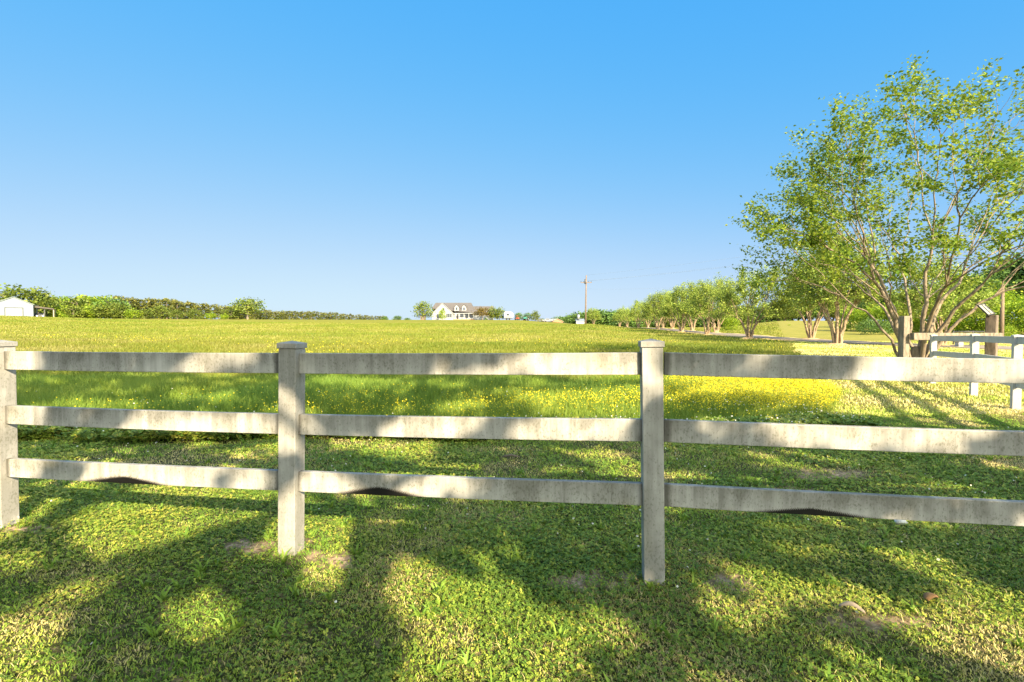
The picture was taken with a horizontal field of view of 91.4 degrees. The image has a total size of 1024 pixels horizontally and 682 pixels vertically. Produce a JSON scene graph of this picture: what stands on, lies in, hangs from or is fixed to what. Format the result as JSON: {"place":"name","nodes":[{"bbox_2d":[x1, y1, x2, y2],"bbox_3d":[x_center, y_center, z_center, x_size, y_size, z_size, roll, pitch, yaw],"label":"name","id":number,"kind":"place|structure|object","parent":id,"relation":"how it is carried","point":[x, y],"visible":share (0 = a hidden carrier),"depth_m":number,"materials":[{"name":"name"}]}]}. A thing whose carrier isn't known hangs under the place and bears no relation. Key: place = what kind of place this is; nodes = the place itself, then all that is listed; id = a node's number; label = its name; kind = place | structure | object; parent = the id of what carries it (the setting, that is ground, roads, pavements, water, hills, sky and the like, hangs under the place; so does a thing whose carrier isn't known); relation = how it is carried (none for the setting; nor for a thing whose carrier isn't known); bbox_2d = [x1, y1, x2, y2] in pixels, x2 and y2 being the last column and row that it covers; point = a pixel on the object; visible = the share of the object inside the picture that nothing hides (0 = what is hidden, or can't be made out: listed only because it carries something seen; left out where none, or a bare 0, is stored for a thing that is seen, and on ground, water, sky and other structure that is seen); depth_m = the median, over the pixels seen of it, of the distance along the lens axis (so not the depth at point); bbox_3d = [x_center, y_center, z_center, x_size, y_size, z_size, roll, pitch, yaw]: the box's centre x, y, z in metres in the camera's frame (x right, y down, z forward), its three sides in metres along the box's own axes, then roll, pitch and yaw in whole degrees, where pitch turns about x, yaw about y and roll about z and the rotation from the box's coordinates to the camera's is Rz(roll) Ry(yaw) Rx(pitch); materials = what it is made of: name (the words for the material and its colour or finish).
{"place":"outdoors","nodes":[
{"label":"outdoors","id":0,"kind":"place"},
{"bbox_2d":[0,335,800,383],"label":"meadow grass","id":1,"kind":"structure","parent":0,"point":[106,345],"depth_m":28.78,"materials":[{"name":"green plant"}]},
{"bbox_2d":[16,371,845,439],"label":"meadow grass","id":2,"kind":"structure","parent":0,"point":[99,390],"depth_m":10.04,"materials":[{"name":"green plant"}]},
{"bbox_2d":[0,316,1023,681],"bbox_3d":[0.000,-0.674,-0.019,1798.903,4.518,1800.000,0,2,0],"label":"ground","id":3,"kind":"structure","parent":0,"point":[796,330],"depth_m":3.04,"materials":[{"name":"green plant"}]},
{"bbox_2d":[0,283,41,312],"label":"broadleaf tree","id":4,"kind":"object","parent":3,"relation":"on","point":[6,293],"visible":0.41,"depth_m":177.16,"materials":[{"name":"green plant"}]},
{"bbox_2d":[0,297,55,316],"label":"metal shed","id":5,"kind":"structure","parent":3,"relation":"on","point":[12,306],"depth_m":150.44,"materials":[{"name":"metal"}]},
{"bbox_2d":[4,307,23,315],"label":"roller door","id":6,"kind":"structure","parent":5,"relation":"in","point":[10,311],"depth_m":149.75,"materials":[{"name":"white metal"}]},
{"bbox_2d":[17,286,64,314],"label":"broadleaf tree","id":7,"kind":"object","parent":3,"relation":"on","point":[44,297],"visible":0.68,"depth_m":181.27,"materials":[{"name":"green plant"}]},
{"bbox_2d":[44,303,69,316],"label":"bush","id":8,"kind":"object","parent":3,"relation":"on","point":[59,309],"visible":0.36,"depth_m":187.21,"materials":[{"name":"green plant"}]},
{"bbox_2d":[59,305,86,317],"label":"bush","id":9,"kind":"object","parent":3,"relation":"on","point":[77,313],"visible":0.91,"depth_m":187.56,"materials":[{"name":"green plant"}]},
{"bbox_2d":[55,294,96,317],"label":"broadleaf tree","id":10,"kind":"object","parent":3,"relation":"on","point":[77,301],"visible":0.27,"depth_m":201.31,"materials":[{"name":"green plant"}]},
{"bbox_2d":[83,302,108,318],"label":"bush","id":11,"kind":"object","parent":3,"relation":"on","point":[89,307],"visible":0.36,"depth_m":191.87,"materials":[{"name":"green plant"}]},
{"bbox_2d":[87,302,114,318],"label":"bush","id":12,"kind":"object","parent":3,"relation":"on","point":[96,313],"visible":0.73,"depth_m":188.29,"materials":[{"name":"green plant"}]},
{"bbox_2d":[95,302,129,318],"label":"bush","id":13,"kind":"object","parent":3,"relation":"on","point":[112,307],"visible":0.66,"depth_m":189.21,"materials":[{"name":"green plant"}]},
{"bbox_2d":[91,295,135,318],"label":"broadleaf tree","id":14,"kind":"object","parent":3,"relation":"on","point":[112,301],"visible":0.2,"depth_m":200.17,"materials":[{"name":"green plant"}]},
{"bbox_2d":[108,303,134,318],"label":"bush","id":15,"kind":"object","parent":3,"relation":"on","point":[119,309],"visible":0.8,"depth_m":189.69,"materials":[{"name":"green plant"}]},
{"bbox_2d":[119,297,138,318],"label":"pine tree","id":16,"kind":"object","parent":3,"relation":"on","point":[132,301],"visible":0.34,"depth_m":214.26,"materials":[{"name":"plant"}]},
{"bbox_2d":[123,307,143,318],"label":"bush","id":17,"kind":"object","parent":3,"relation":"on","point":[130,314],"visible":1,"depth_m":185.29,"materials":[{"name":"green plant"}]},
{"bbox_2d":[139,307,155,318],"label":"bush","id":18,"kind":"object","parent":3,"relation":"on","point":[149,312],"visible":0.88,"depth_m":187.57,"materials":[{"name":"green plant"}]},
{"bbox_2d":[146,305,175,318],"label":"bush","id":19,"kind":"object","parent":3,"relation":"on","point":[158,311],"visible":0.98,"depth_m":188.38,"materials":[{"name":"green plant"}]},
{"bbox_2d":[160,298,172,318],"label":"pine tree","id":20,"kind":"object","parent":3,"relation":"on","point":[166,303],"visible":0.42,"depth_m":220.95,"materials":[{"name":"plant"}]},
{"bbox_2d":[168,309,184,318],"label":"broadleaf tree","id":21,"kind":"object","parent":3,"relation":"on","point":[174,313],"visible":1,"depth_m":187.37,"materials":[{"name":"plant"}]},
{"bbox_2d":[170,300,182,318],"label":"pine tree","id":22,"kind":"object","parent":3,"relation":"on","point":[177,304],"visible":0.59,"depth_m":215.21,"materials":[{"name":"plant"}]},
{"bbox_2d":[185,308,202,318],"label":"broadleaf tree","id":23,"kind":"object","parent":3,"relation":"on","point":[192,313],"visible":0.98,"depth_m":193.24,"materials":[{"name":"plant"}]},
{"bbox_2d":[220,307,241,318],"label":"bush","id":24,"kind":"object","parent":3,"relation":"on","point":[231,314],"visible":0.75,"depth_m":206.17,"materials":[{"name":"green plant"}]},
{"bbox_2d":[227,296,266,318],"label":"broadleaf tree","id":25,"kind":"object","parent":3,"relation":"on","point":[248,306],"visible":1,"depth_m":203.03,"materials":[{"name":"green plant"}]},
{"bbox_2d":[6,334,780,352],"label":"buttercups","id":26,"kind":"object","parent":3,"relation":"on","point":[367,343],"visible":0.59,"depth_m":34.34,"materials":[{"name":"yellow plant"}]},
{"bbox_2d":[0,315,787,345],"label":"meadow grass","id":27,"kind":"structure","parent":3,"relation":"on","point":[25,322],"depth_m":61.68,"materials":[{"name":"green plant"}]},
{"bbox_2d":[410,301,436,318],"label":"broadleaf tree","id":28,"kind":"object","parent":3,"relation":"on","point":[423,305],"visible":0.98,"depth_m":204.88,"materials":[{"name":"green plant"}]},
{"bbox_2d":[26,374,840,416],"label":"buttercups","id":29,"kind":"object","parent":3,"relation":"on","point":[807,384],"visible":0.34,"depth_m":9.75,"materials":[{"name":"yellow plant"}]},
{"bbox_2d":[17,411,887,442],"bbox_3d":[-2.097,1.211,7.013,15.360,0.276,1.191,0,2,-4],"label":"clover patch","id":30,"kind":"object","parent":3,"relation":"on","point":[34,431],"visible":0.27,"depth_m":6.66,"materials":[{"name":"green plant"}]},
{"bbox_2d":[36,386,871,430],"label":"clover flowers","id":31,"kind":"object","parent":3,"relation":"on","point":[671,399],"visible":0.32,"depth_m":7.84,"materials":[{"name":"white plant"}]},
{"bbox_2d":[432,303,493,319],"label":"farmhouse","id":32,"kind":"object","parent":3,"relation":"on","point":[458,311],"visible":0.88,"depth_m":212.62,"materials":[{"name":"white"}]},
{"bbox_2d":[471,306,492,319],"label":"broadleaf tree","id":33,"kind":"object","parent":3,"relation":"on","point":[480,311],"visible":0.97,"depth_m":204.77,"materials":[{"name":"brown plant"}]},
{"bbox_2d":[487,305,499,319],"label":"broadleaf tree","id":34,"kind":"object","parent":3,"relation":"on","point":[493,309],"visible":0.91,"depth_m":204.69,"materials":[{"name":"green plant"}]},
{"bbox_2d":[494,306,504,319],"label":"broadleaf tree","id":35,"kind":"object","parent":3,"relation":"on","point":[500,313],"visible":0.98,"depth_m":205.05,"materials":[{"name":"green plant"}]},
{"bbox_2d":[504,311,513,319],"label":"camper trailer","id":36,"kind":"object","parent":3,"relation":"on","point":[509,315],"visible":0.99,"depth_m":202.59,"materials":[{"name":"white paint"}]},
{"bbox_2d":[0,339,1023,585],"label":"rail fence","id":37,"kind":"object","parent":3,"relation":"on","point":[290,479],"visible":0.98,"depth_m":3.12,"materials":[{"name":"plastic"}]},
{"bbox_2d":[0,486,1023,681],"bbox_3d":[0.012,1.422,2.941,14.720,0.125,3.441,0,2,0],"label":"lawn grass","id":38,"kind":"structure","parent":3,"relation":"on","point":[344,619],"depth_m":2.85,"materials":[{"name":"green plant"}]},
{"bbox_2d":[0,434,1023,681],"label":"lawn weeds","id":39,"kind":"object","parent":3,"relation":"on","point":[442,600],"visible":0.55,"depth_m":3.29,"materials":[{"name":"green plant"}]},
{"bbox_2d":[0,483,1023,681],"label":"clover patch","id":40,"kind":"object","parent":3,"relation":"on","point":[541,625],"visible":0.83,"depth_m":2.99,"materials":[{"name":"green plant"}]},
{"bbox_2d":[923,592,938,600],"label":"dry leaf","id":41,"kind":"object","parent":40,"relation":"on","point":[928,596],"visible":1,"depth_m":2.79,"materials":[{"name":"brown plant"}]},
{"bbox_2d":[0,426,1023,681],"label":"clover patch","id":42,"kind":"object","parent":3,"relation":"on","point":[672,448],"visible":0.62,"depth_m":3.77,"materials":[{"name":"green plant"}]},
{"bbox_2d":[17,427,1016,644],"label":"clover flowers","id":43,"kind":"object","parent":3,"relation":"on","point":[677,586],"visible":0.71,"depth_m":4.19,"materials":[{"name":"white plant"}]},
{"bbox_2d":[530,310,540,320],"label":"broadleaf tree","id":44,"kind":"object","parent":3,"relation":"on","point":[536,317],"visible":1,"depth_m":205.33,"materials":[{"name":"green plant"}]},
{"bbox_2d":[563,313,587,323],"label":"broadleaf tree","id":45,"kind":"object","parent":3,"relation":"on","point":[572,320],"visible":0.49,"depth_m":255.31,"materials":[{"name":"green plant"}]},
{"bbox_2d":[581,275,591,323],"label":"utility pole","id":46,"kind":"object","parent":3,"relation":"on","point":[585,281],"visible":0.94,"depth_m":109.67,"materials":[{"name":"brown wood"}]},
{"bbox_2d":[583,309,615,325],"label":"broadleaf tree","id":47,"kind":"object","parent":3,"relation":"on","point":[603,315],"visible":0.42,"depth_m":252.81,"materials":[{"name":"green plant"}]},
{"bbox_2d":[611,314,649,326],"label":"broadleaf tree","id":48,"kind":"object","parent":3,"relation":"on","point":[634,324],"visible":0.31,"depth_m":212.76,"materials":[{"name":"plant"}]},
{"bbox_2d":[655,316,689,326],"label":"broadleaf tree","id":49,"kind":"object","parent":3,"relation":"on","point":[668,323],"visible":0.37,"depth_m":217.73,"materials":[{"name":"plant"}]},
{"bbox_2d":[720,317,743,329],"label":"bush","id":50,"kind":"object","parent":3,"relation":"on","point":[726,321],"visible":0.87,"depth_m":84.40,"materials":[{"name":"green plant"}]},
{"bbox_2d":[716,309,756,326],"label":"broadleaf tree","id":51,"kind":"object","parent":3,"relation":"on","point":[744,321],"visible":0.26,"depth_m":213.09,"materials":[{"name":"green plant"}]},
{"bbox_2d":[539,321,1023,349],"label":"driveway verge","id":52,"kind":"structure","parent":3,"relation":"on","point":[821,342],"depth_m":42.83,"materials":[{"name":"green plant"}]},
{"bbox_2d":[767,304,805,320],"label":"broadleaf tree","id":53,"kind":"object","parent":3,"relation":"on","point":[794,312],"visible":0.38,"depth_m":149.24,"materials":[{"name":"green plant"}]},
{"bbox_2d":[797,303,830,320],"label":"broadleaf tree","id":54,"kind":"object","parent":3,"relation":"on","point":[813,312],"visible":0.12,"depth_m":151.38,"materials":[{"name":"green plant"}]},
{"bbox_2d":[828,343,848,344],"bbox_3d":[23.384,0.232,36.077,2.059,0.220,2.057,0,2,0],"label":"mulch bed","id":55,"kind":"object","parent":3,"relation":"on","point":[837,343],"visible":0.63,"depth_m":35.60,"materials":[{"name":"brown wood"}]},
{"bbox_2d":[781,226,899,342],"bbox_3d":[23.477,-3.909,35.735,7.223,8.931,8.737,0,2,0],"label":"crape myrtle","id":56,"kind":"object","parent":55,"relation":"on","point":[857,293],"visible":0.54,"depth_m":35.01,"materials":[{"name":"green plant"}]},
{"bbox_2d":[833,307,866,330],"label":"bush","id":57,"kind":"object","parent":3,"relation":"on","point":[853,319],"visible":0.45,"depth_m":65.44,"materials":[{"name":"green plant"}]},
{"bbox_2d":[838,601,864,612],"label":"dry leaf","id":58,"kind":"object","parent":3,"relation":"on","point":[849,603],"visible":1,"depth_m":2.67,"materials":[{"name":"beige plant"}]},
{"bbox_2d":[855,317,892,334],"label":"bush","id":59,"kind":"object","parent":3,"relation":"on","point":[872,326],"visible":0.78,"depth_m":54.51,"materials":[{"name":"green plant"}]},
{"bbox_2d":[725,50,1023,356],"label":"crape myrtle","id":60,"kind":"object","parent":3,"relation":"on","point":[1011,162],"visible":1,"depth_m":15.56,"materials":[{"name":"green plant"}]},
{"bbox_2d":[849,301,900,331],"bbox_3d":[45.493,-2.976,62.083,6.243,4.321,5.412,0,2,-16],"label":"bush","id":61,"kind":"object","parent":3,"relation":"on","point":[872,311],"visible":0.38,"depth_m":61.89,"materials":[{"name":"green plant"}]},
{"bbox_2d":[871,299,920,331],"bbox_3d":[46.981,-3.098,60.059,6.814,4.716,5.907,-1,2,-27],"label":"bush","id":62,"kind":"object","parent":3,"relation":"on","point":[914,318],"visible":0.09,"depth_m":59.65,"materials":[{"name":"green plant"}]},
{"bbox_2d":[790,341,1023,415],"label":"lawn grass","id":63,"kind":"structure","parent":3,"relation":"on","point":[885,350],"depth_m":11.39,"materials":[{"name":"green plant"}]},
{"bbox_2d":[902,300,943,332],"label":"bush","id":64,"kind":"object","parent":3,"relation":"on","point":[917,326],"visible":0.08,"depth_m":57.61,"materials":[{"name":"green plant"}]},
{"bbox_2d":[898,315,1002,356],"bbox_3d":[12.809,0.335,14.608,2.950,2.185,0.586,0,2,0],"label":"timber gateway","id":65,"kind":"object","parent":3,"relation":"on","point":[991,327],"visible":0.56,"depth_m":14.53,"materials":[{"name":"beige wood"}]},
{"bbox_2d":[977,303,995,316],"bbox_3d":[13.874,-0.858,14.634,0.433,0.511,0.275,-1,2,-24],"label":"solar panel","id":66,"kind":"object","parent":65,"relation":"attached to","point":[986,309],"visible":1,"depth_m":14.61,"materials":[{"name":"glass"}]},
{"bbox_2d":[926,295,984,332],"bbox_3d":[48.160,-2.725,53.858,5.939,4.643,6.058,0,2,-11],"label":"bush","id":67,"kind":"object","parent":3,"relation":"on","point":[951,323],"visible":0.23,"depth_m":53.05,"materials":[{"name":"green plant"}]},
{"bbox_2d":[929,334,1023,409],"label":"rail fence","id":68,"kind":"object","parent":3,"relation":"on","point":[1016,342],"visible":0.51,"depth_m":10.72,"materials":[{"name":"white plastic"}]},
{"bbox_2d":[948,274,1014,323],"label":"broadleaf tree","id":69,"kind":"object","parent":3,"relation":"on","point":[980,289],"visible":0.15,"depth_m":72.67,"materials":[{"name":"green plant"}]},
{"bbox_2d":[947,296,1023,333],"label":"bush","id":70,"kind":"object","parent":3,"relation":"on","point":[979,328],"visible":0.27,"depth_m":51.44,"materials":[{"name":"green plant"}]},
{"bbox_2d":[966,268,1023,300],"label":"broadleaf tree","id":71,"kind":"object","parent":3,"relation":"on","point":[1009,283],"visible":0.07,"depth_m":74.18,"materials":[{"name":"green plant"}]},
{"bbox_2d":[976,252,1023,324],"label":"broadleaf tree","id":72,"kind":"object","parent":3,"relation":"on","point":[1007,264],"visible":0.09,"depth_m":75.44,"materials":[{"name":"green plant"}]},
{"bbox_2d":[980,298,1023,332],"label":"bush","id":73,"kind":"object","parent":3,"relation":"on","point":[1013,305],"visible":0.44,"depth_m":49.49,"materials":[{"name":"green plant"}]},
{"bbox_2d":[999,284,1004,335],"bbox_3d":[39.160,-2.122,39.956,0.296,4.868,0.296,-1,2,-22],"label":"utility pole","id":74,"kind":"object","parent":3,"relation":"on","point":[1001,319],"visible":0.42,"depth_m":39.86,"materials":[{"name":"brown wood"}]},
{"bbox_2d":[980,286,1023,329],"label":"bush","id":75,"kind":"object","parent":3,"relation":"on","point":[1009,294],"visible":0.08,"depth_m":56.63,"materials":[{"name":"green plant"}]},
{"bbox_2d":[998,324,1020,335],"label":"bush","id":76,"kind":"object","parent":3,"relation":"on","point":[1008,329],"visible":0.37,"depth_m":41.69,"materials":[{"name":"green plant"}]},
{"bbox_2d":[1001,253,1023,296],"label":"broadleaf tree","id":77,"kind":"object","parent":3,"relation":"on","point":[1017,265],"visible":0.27,"depth_m":74.35,"materials":[{"name":"green plant"}]},
{"bbox_2d":[1005,297,1023,333],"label":"bush","id":78,"kind":"object","parent":3,"relation":"on","point":[1018,311],"visible":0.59,"depth_m":49.16,"materials":[{"name":"green plant"}]},
{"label":"mulch bed","id":79,"kind":"structure","parent":3,"relation":"on","visible":0},
{"bbox_2d":[707,264,798,336],"bbox_3d":[23.047,-3.701,47.427,7.903,7.422,7.923,-1,2,-19],"label":"crape myrtle","id":80,"kind":"object","parent":79,"relation":"on","point":[726,293],"visible":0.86,"depth_m":47.18,"materials":[{"name":"green plant"}]},
{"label":"mulch bed","id":81,"kind":"structure","parent":3,"relation":"on","visible":0},
{"bbox_2d":[683,272,741,333],"bbox_3d":[24.129,-4.366,60.288,6.358,7.787,6.984,0,2,11],"label":"crape myrtle","id":82,"kind":"object","parent":81,"relation":"on","point":[695,309],"visible":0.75,"depth_m":60.05,"materials":[{"name":"green plant"}]},
{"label":"mulch bed","id":83,"kind":"structure","parent":3,"relation":"on","visible":0},
{"bbox_2d":[653,280,704,330],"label":"crape myrtle","id":84,"kind":"object","parent":83,"relation":"on","point":[668,305],"visible":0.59,"depth_m":72.84,"materials":[{"name":"green plant"}]},
{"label":"mulch bed","id":85,"kind":"structure","parent":3,"relation":"on","visible":0},
{"bbox_2d":[639,290,673,328],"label":"crape myrtle","id":86,"kind":"object","parent":85,"relation":"on","point":[656,303],"visible":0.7,"depth_m":94.17,"materials":[{"name":"green plant"}]},
{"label":"mulch bed","id":87,"kind":"structure","parent":3,"relation":"on","visible":0},
{"bbox_2d":[625,299,651,326],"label":"crape myrtle","id":88,"kind":"object","parent":87,"relation":"on","point":[633,312],"visible":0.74,"depth_m":118.79,"materials":[{"name":"green plant"}]},
{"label":"mulch bed","id":89,"kind":"structure","parent":3,"relation":"on","visible":0},
{"bbox_2d":[612,305,628,325],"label":"crape myrtle","id":90,"kind":"object","parent":89,"relation":"on","point":[614,317],"visible":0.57,"depth_m":159.83,"materials":[{"name":"green plant"}]},
{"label":"mulch bed","id":91,"kind":"structure","parent":3,"relation":"on","visible":0},
{"bbox_2d":[877,251,1005,343],"bbox_3d":[28.293,-2.754,33.344,6.146,6.593,5.928,0,2,-16],"label":"crape myrtle","id":92,"kind":"object","parent":91,"relation":"on","point":[916,307],"visible":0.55,"depth_m":32.68,"materials":[{"name":"green plant"}]},
{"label":"mulch bed","id":93,"kind":"structure","parent":3,"relation":"on","visible":0},
{"bbox_2d":[770,257,854,337],"bbox_3d":[26.954,-3.950,45.067,6.883,8.085,8.326,1,2,29],"label":"crape myrtle","id":94,"kind":"object","parent":93,"relation":"on","point":[811,333],"visible":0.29,"depth_m":44.74,"materials":[{"name":"green plant"}]},
{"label":"mulch bed","id":95,"kind":"structure","parent":3,"relation":"on","visible":0},
{"bbox_2d":[683,277,746,331],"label":"crape myrtle","id":96,"kind":"object","parent":95,"relation":"on","point":[716,329],"visible":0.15,"depth_m":69.71,"materials":[{"name":"green plant"}]},
{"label":"mulch bed","id":97,"kind":"structure","parent":3,"relation":"on","visible":0},
{"bbox_2d":[672,287,704,329],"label":"crape myrtle","id":98,"kind":"object","parent":97,"relation":"on","point":[692,327],"visible":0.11,"depth_m":84.06,"materials":[{"name":"green plant"}]},
{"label":"mulch bed","id":99,"kind":"structure","parent":3,"relation":"on","visible":0},
{"bbox_2d":[654,289,678,327],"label":"crape myrtle","id":100,"kind":"object","parent":99,"relation":"on","point":[672,323],"visible":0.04,"depth_m":99.65,"materials":[{"name":"green plant"}]},
{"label":"mulch bed","id":101,"kind":"structure","parent":3,"relation":"on","visible":0},
{"bbox_2d":[615,307,635,326],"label":"crape myrtle","id":102,"kind":"object","parent":101,"relation":"on","point":[623,318],"visible":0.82,"depth_m":149.62,"materials":[{"name":"green plant"}]},
{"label":"mulch bed","id":103,"kind":"structure","parent":3,"relation":"on","visible":0},
{"bbox_2d":[586,307,600,323],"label":"crape myrtle","id":104,"kind":"object","parent":103,"relation":"on","point":[597,316],"visible":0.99,"depth_m":183.55,"materials":[{"name":"green plant"}]},
{"bbox_2d":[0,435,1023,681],"bbox_3d":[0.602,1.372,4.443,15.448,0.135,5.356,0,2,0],"label":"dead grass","id":105,"kind":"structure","parent":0,"point":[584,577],"depth_m":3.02,"materials":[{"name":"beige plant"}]},
{"bbox_2d":[0,0,1023,320],"label":"sky","id":106,"kind":"structure","parent":0,"point":[379,158],"materials":[{"name":"blue"}]},
{"bbox_2d":[540,321,1023,348],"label":"driveway","id":107,"kind":"structure","parent":0,"point":[856,342],"depth_m":42.28,"materials":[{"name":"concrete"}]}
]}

